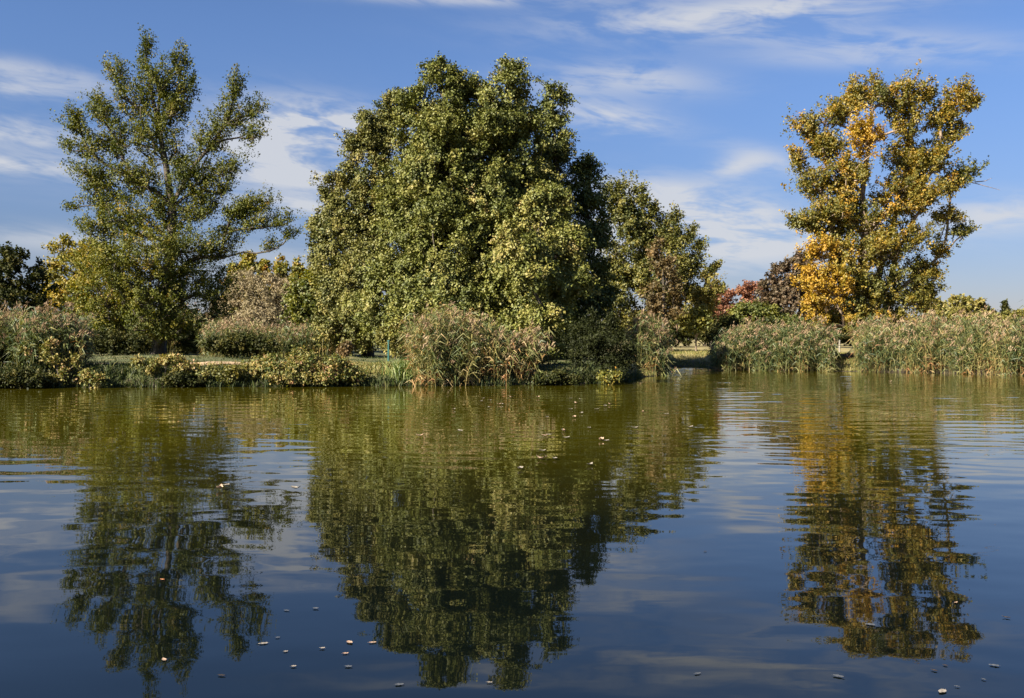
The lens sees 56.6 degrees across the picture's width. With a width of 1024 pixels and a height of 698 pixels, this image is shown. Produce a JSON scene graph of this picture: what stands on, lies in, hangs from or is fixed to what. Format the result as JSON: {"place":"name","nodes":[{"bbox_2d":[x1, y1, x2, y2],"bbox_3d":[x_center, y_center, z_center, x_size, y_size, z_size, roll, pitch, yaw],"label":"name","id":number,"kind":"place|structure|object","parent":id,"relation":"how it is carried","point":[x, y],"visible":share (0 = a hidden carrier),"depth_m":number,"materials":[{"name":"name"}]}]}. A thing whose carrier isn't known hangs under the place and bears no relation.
{"place":"outdoors","nodes":[
{"label":"outdoors","id":0,"kind":"place"},
{"bbox_2d":[103,361,282,365],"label":"path","id":1,"kind":"structure","parent":0,"point":[210,362],"depth_m":48.04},
{"bbox_2d":[0,366,1023,697],"bbox_3d":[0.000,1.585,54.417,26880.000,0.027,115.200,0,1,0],"label":"water","id":2,"kind":"structure","parent":0,"point":[770,534],"depth_m":10.00,"materials":[{"name":"blue liquid"}]},
{"bbox_2d":[0,340,1023,387],"bbox_3d":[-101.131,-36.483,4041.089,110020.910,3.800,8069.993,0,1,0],"label":"ground","id":3,"kind":"structure","parent":0,"point":[845,348],"depth_m":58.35,"materials":[{"name":"green plant"}]},
{"bbox_2d":[0,330,27,364],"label":"overhanging bush","id":4,"kind":"object","parent":3,"relation":"on","point":[3,358],"visible":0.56,"depth_m":42.67,"materials":[{"name":"green plant"}]},
{"bbox_2d":[0,299,32,361],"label":"reed bed","id":5,"kind":"object","parent":3,"relation":"on","point":[6,318],"visible":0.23,"depth_m":47.98,"materials":[{"name":"green plant"}]},
{"bbox_2d":[0,364,55,388],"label":"bank weeds","id":6,"kind":"object","parent":3,"relation":"on","point":[22,376],"visible":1,"depth_m":40.90,"materials":[{"name":"green plant"}]},
{"bbox_2d":[0,241,63,315],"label":"broadleaf tree","id":7,"kind":"object","parent":3,"relation":"on","point":[11,292],"visible":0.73,"depth_m":116.05,"materials":[{"name":"green plant"}]},
{"bbox_2d":[0,299,99,386],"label":"reed clump","id":8,"kind":"object","parent":3,"relation":"on","point":[40,327],"visible":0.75,"depth_m":42.80,"materials":[{"name":"green plant"}]},
{"bbox_2d":[16,335,83,387],"bbox_3d":[-20.286,0.564,41.773,2.849,2.408,0.915,0,1,0],"label":"yellow bramble","id":9,"kind":"object","parent":3,"relation":"on","point":[53,359],"visible":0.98,"depth_m":41.74,"materials":[{"name":"green plant"}]},
{"bbox_2d":[33,233,129,320],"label":"yellowing tree","id":10,"kind":"object","parent":3,"relation":"on","point":[58,278],"visible":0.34,"depth_m":130.59,"materials":[{"name":"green plant"}]},
{"bbox_2d":[73,364,111,387],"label":"pale bramble","id":11,"kind":"object","parent":3,"relation":"on","point":[92,379],"visible":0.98,"depth_m":41.55,"materials":[{"name":"green plant"}]},
{"bbox_2d":[88,282,149,334],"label":"young poplar","id":12,"kind":"object","parent":3,"relation":"on","point":[98,325],"visible":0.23,"depth_m":74.34,"materials":[{"name":"green plant"}]},
{"bbox_2d":[88,327,154,355],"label":"undergrowth bush","id":13,"kind":"object","parent":3,"relation":"on","point":[114,342],"visible":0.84,"depth_m":69.41,"materials":[{"name":"green plant"}]},
{"bbox_2d":[64,302,218,353],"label":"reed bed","id":14,"kind":"object","parent":3,"relation":"on","point":[171,348],"visible":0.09,"depth_m":80.10,"materials":[{"name":"green plant"}]},
{"bbox_2d":[130,353,212,386],"bbox_3d":[-15.215,0.898,42.507,3.743,1.560,1.305,0,1,0],"label":"trailing shrub","id":15,"kind":"object","parent":3,"relation":"on","point":[176,362],"visible":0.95,"depth_m":42.27,"materials":[{"name":"green plant"}]},
{"bbox_2d":[49,22,305,353],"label":"tall poplar","id":16,"kind":"object","parent":3,"relation":"on","point":[167,294],"visible":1,"depth_m":75.14,"materials":[{"name":"green plant"}]},
{"bbox_2d":[158,367,207,387],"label":"bank weeds","id":17,"kind":"object","parent":3,"relation":"on","point":[178,378],"visible":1,"depth_m":41.84,"materials":[{"name":"green plant"}]},
{"bbox_2d":[173,330,203,354],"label":"undergrowth bush","id":18,"kind":"object","parent":3,"relation":"on","point":[187,345],"visible":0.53,"depth_m":73.73,"materials":[{"name":"green plant"}]},
{"bbox_2d":[176,304,227,327],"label":"background bush","id":19,"kind":"object","parent":3,"relation":"on","point":[195,313],"visible":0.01,"depth_m":128.11,"materials":[{"name":"green plant"}]},
{"bbox_2d":[220,260,242,323],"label":"slender poplar","id":20,"kind":"object","parent":3,"relation":"on","point":[234,270],"visible":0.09,"depth_m":163.99,"materials":[{"name":"green plant"}]},
{"bbox_2d":[197,330,282,358],"bbox_3d":[-17.812,-0.278,62.502,5.491,2.003,2.923,0,1,0],"label":"undergrowth bush","id":21,"kind":"object","parent":3,"relation":"on","point":[238,343],"visible":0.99,"depth_m":61.93,"materials":[{"name":"green plant"}]},
{"bbox_2d":[236,250,261,300],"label":"slender poplar","id":22,"kind":"object","parent":3,"relation":"on","point":[248,261],"visible":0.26,"depth_m":164.02,"materials":[{"name":"green plant"}]},
{"bbox_2d":[208,266,307,331],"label":"grey willow","id":23,"kind":"object","parent":3,"relation":"on","point":[264,311],"visible":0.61,"depth_m":120.41,"materials":[{"name":"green plant"}]},
{"bbox_2d":[253,258,273,303],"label":"slender poplar","id":24,"kind":"object","parent":3,"relation":"on","point":[264,265],"visible":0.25,"depth_m":164.15,"materials":[{"name":"green plant"}]},
{"bbox_2d":[193,314,343,356],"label":"reed bed","id":25,"kind":"object","parent":3,"relation":"on","point":[294,336],"visible":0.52,"depth_m":66.89,"materials":[{"name":"green plant"}]},
{"bbox_2d":[265,253,291,321],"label":"slender poplar","id":26,"kind":"object","parent":3,"relation":"on","point":[281,269],"visible":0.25,"depth_m":164.22,"materials":[{"name":"green plant"}]},
{"bbox_2d":[284,255,304,286],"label":"slender poplar","id":27,"kind":"object","parent":3,"relation":"on","point":[297,267],"visible":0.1,"depth_m":164.23,"materials":[{"name":"green plant"}]},
{"bbox_2d":[241,344,369,386],"bbox_3d":[-9.423,0.771,43.126,5.995,1.965,2.785,0,1,0],"label":"autumn shrub","id":28,"kind":"object","parent":3,"relation":"on","point":[302,366],"visible":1,"depth_m":42.66,"materials":[{"name":"green plant"}]},
{"bbox_2d":[276,262,336,327],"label":"field maple","id":29,"kind":"object","parent":3,"relation":"on","point":[299,303],"visible":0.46,"depth_m":96.93,"materials":[{"name":"green plant"}]},
{"bbox_2d":[0,354,640,387],"bbox_3d":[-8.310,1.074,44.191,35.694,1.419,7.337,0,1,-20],"label":"grass","id":30,"kind":"structure","parent":3,"relation":"on","point":[385,380],"depth_m":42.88,"materials":[{"name":"green plant"}]},
{"bbox_2d":[204,363,247,385],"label":"bank weeds","id":31,"kind":"object","parent":30,"relation":"on","point":[234,370],"visible":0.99,"depth_m":42.43,"materials":[{"name":"green plant"}]},
{"bbox_2d":[335,339,354,356],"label":"rusty shrub","id":32,"kind":"object","parent":3,"relation":"on","point":[345,347],"visible":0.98,"depth_m":47.37,"materials":[{"name":"brown plant"}]},
{"bbox_2d":[302,85,411,356],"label":"lime tree","id":33,"kind":"object","parent":3,"relation":"on","point":[335,227],"visible":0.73,"depth_m":66.29,"materials":[{"name":"green plant"}]},
{"bbox_2d":[372,323,409,358],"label":"bush","id":34,"kind":"object","parent":3,"relation":"on","point":[383,339],"visible":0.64,"depth_m":57.71,"materials":[{"name":"green plant"}]},
{"bbox_2d":[378,350,418,383],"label":"grass tuft","id":35,"kind":"object","parent":3,"relation":"on","point":[400,369],"visible":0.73,"depth_m":44.10,"materials":[{"name":"green plant"}]},
{"bbox_2d":[392,295,509,386],"bbox_3d":[-2.879,-0.245,44.903,5.779,4.635,6.026,0,1,0],"label":"reed clump","id":36,"kind":"object","parent":3,"relation":"on","point":[439,346],"visible":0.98,"depth_m":43.61,"materials":[{"name":"green plant"}]},
{"bbox_2d":[337,50,602,359],"bbox_3d":[-1.424,-9.043,59.443,16.782,19.733,13.693,0,1,41],"label":"great lime tree","id":37,"kind":"object","parent":3,"relation":"on","point":[445,192],"visible":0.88,"depth_m":57.44,"materials":[{"name":"green plant"}]},
{"bbox_2d":[474,318,555,385],"bbox_3d":[0.054,0.206,45.199,4.248,3.390,4.934,0,1,0],"label":"reed clump","id":38,"kind":"object","parent":3,"relation":"on","point":[519,351],"visible":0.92,"depth_m":44.37,"materials":[{"name":"green plant"}]},
{"bbox_2d":[534,349,561,364],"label":"leafy bush","id":39,"kind":"object","parent":3,"relation":"on","point":[548,361],"visible":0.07,"depth_m":46.59,"materials":[{"name":"green plant"}]},
{"bbox_2d":[530,366,583,385],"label":"bank weeds","id":40,"kind":"object","parent":3,"relation":"on","point":[555,376],"visible":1,"depth_m":43.76,"materials":[{"name":"green plant"}]},
{"bbox_2d":[525,78,625,358],"bbox_3d":[3.606,-8.899,64.203,8.017,19.278,9.964,0,1,0],"label":"lime tree","id":41,"kind":"object","parent":3,"relation":"on","point":[587,198],"visible":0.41,"depth_m":64.89,"materials":[{"name":"green plant"}]},
{"bbox_2d":[551,305,645,382],"bbox_3d":[4.094,-0.210,46.624,4.100,4.002,3.989,0,1,29],"label":"dark bush","id":42,"kind":"object","parent":3,"relation":"on","point":[585,342],"visible":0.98,"depth_m":46.45,"materials":[{"name":"green plant"}]},
{"bbox_2d":[595,367,623,384],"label":"water edge tuft","id":43,"kind":"object","parent":3,"relation":"on","point":[612,377],"visible":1,"depth_m":44.48,"materials":[{"name":"green plant"}]},
{"bbox_2d":[622,309,681,375],"bbox_3d":[8.236,0.368,56.975,3.978,5.653,4.976,0,1,0],"label":"reed clump","id":44,"kind":"object","parent":3,"relation":"on","point":[654,354],"visible":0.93,"depth_m":56.02,"materials":[{"name":"green plant"}]},
{"bbox_2d":[616,312,694,346],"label":"background bush","id":45,"kind":"object","parent":3,"relation":"on","point":[684,338],"visible":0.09,"depth_m":133.44,"materials":[{"name":"green plant"}]},
{"bbox_2d":[594,169,727,334],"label":"mixed green tree","id":46,"kind":"object","parent":3,"relation":"on","point":[637,230],"visible":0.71,"depth_m":94.92,"materials":[{"name":"green plant"}]},
{"bbox_2d":[637,234,688,334],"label":"rusty brown tree","id":47,"kind":"object","parent":3,"relation":"on","point":[656,303],"visible":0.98,"depth_m":89.67,"materials":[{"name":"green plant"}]},
{"bbox_2d":[680,304,713,350],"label":"young tree","id":48,"kind":"object","parent":3,"relation":"on","point":[698,324],"visible":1,"depth_m":91.57,"materials":[{"name":"green plant"}]},
{"bbox_2d":[673,313,752,345],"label":"background bush","id":49,"kind":"object","parent":3,"relation":"on","point":[705,344],"visible":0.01,"depth_m":145.57,"materials":[{"name":"green plant"}]},
{"bbox_2d":[710,282,728,346],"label":"red sapling","id":50,"kind":"object","parent":3,"relation":"on","point":[721,307],"visible":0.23,"depth_m":139.08,"materials":[{"name":"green plant"}]},
{"bbox_2d":[694,311,748,346],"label":"dark shrub","id":51,"kind":"object","parent":3,"relation":"on","point":[707,335],"visible":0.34,"depth_m":107.25,"materials":[{"name":"green plant"}]},
{"bbox_2d":[722,280,772,317],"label":"red maple","id":52,"kind":"object","parent":3,"relation":"on","point":[746,290],"visible":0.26,"depth_m":149.25,"materials":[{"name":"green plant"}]},
{"bbox_2d":[726,297,807,327],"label":"yellow green shrub","id":53,"kind":"object","parent":3,"relation":"on","point":[767,313],"visible":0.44,"depth_m":111.11,"materials":[{"name":"green plant"}]},
{"bbox_2d":[706,313,844,371],"bbox_3d":[18.860,-0.237,68.391,9.738,4.839,11.313,0,1,13],"label":"reed bed","id":54,"kind":"object","parent":3,"relation":"on","point":[801,346],"visible":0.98,"depth_m":64.89,"materials":[{"name":"green plant"}]},
{"bbox_2d":[748,246,837,325],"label":"plum brown tree","id":55,"kind":"object","parent":3,"relation":"on","point":[785,294],"visible":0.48,"depth_m":116.93,"materials":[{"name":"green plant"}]},
{"bbox_2d":[840,351,853,357],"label":"rotten log","id":56,"kind":"object","parent":3,"relation":"on","point":[847,355],"visible":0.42,"depth_m":67.85,"materials":[{"name":"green wood"}]},
{"bbox_2d":[812,308,937,345],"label":"background bush","id":57,"kind":"object","parent":3,"relation":"on","point":[843,340],"visible":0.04,"depth_m":138.27,"materials":[{"name":"green plant"}]},
{"bbox_2d":[778,59,998,350],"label":"golden poplar","id":58,"kind":"object","parent":3,"relation":"on","point":[910,189],"visible":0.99,"depth_m":72.96,"materials":[{"name":"yellow plant"}]},
{"bbox_2d":[846,299,1023,375],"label":"reed bed","id":59,"kind":"object","parent":3,"relation":"on","point":[923,341],"visible":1,"depth_m":60.45,"materials":[{"name":"green plant"}]},
{"bbox_2d":[920,293,997,325],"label":"distant tree","id":60,"kind":"object","parent":3,"relation":"on","point":[954,304],"visible":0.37,"depth_m":207.51,"materials":[{"name":"green plant"}]},
{"bbox_2d":[986,308,1023,322],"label":"distant thicket","id":61,"kind":"object","parent":3,"relation":"on","point":[1011,312],"visible":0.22,"depth_m":199.26,"materials":[{"name":"green plant"}]},
{"bbox_2d":[998,298,1011,314],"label":"distant conifer","id":62,"kind":"object","parent":3,"relation":"on","point":[1005,306],"visible":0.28,"depth_m":219.66,"materials":[{"name":"green plant"}]},
{"bbox_2d":[0,0,1023,339],"label":"sky","id":63,"kind":"structure","parent":0,"point":[692,97],"materials":[{"name":"blue"}]}
]}

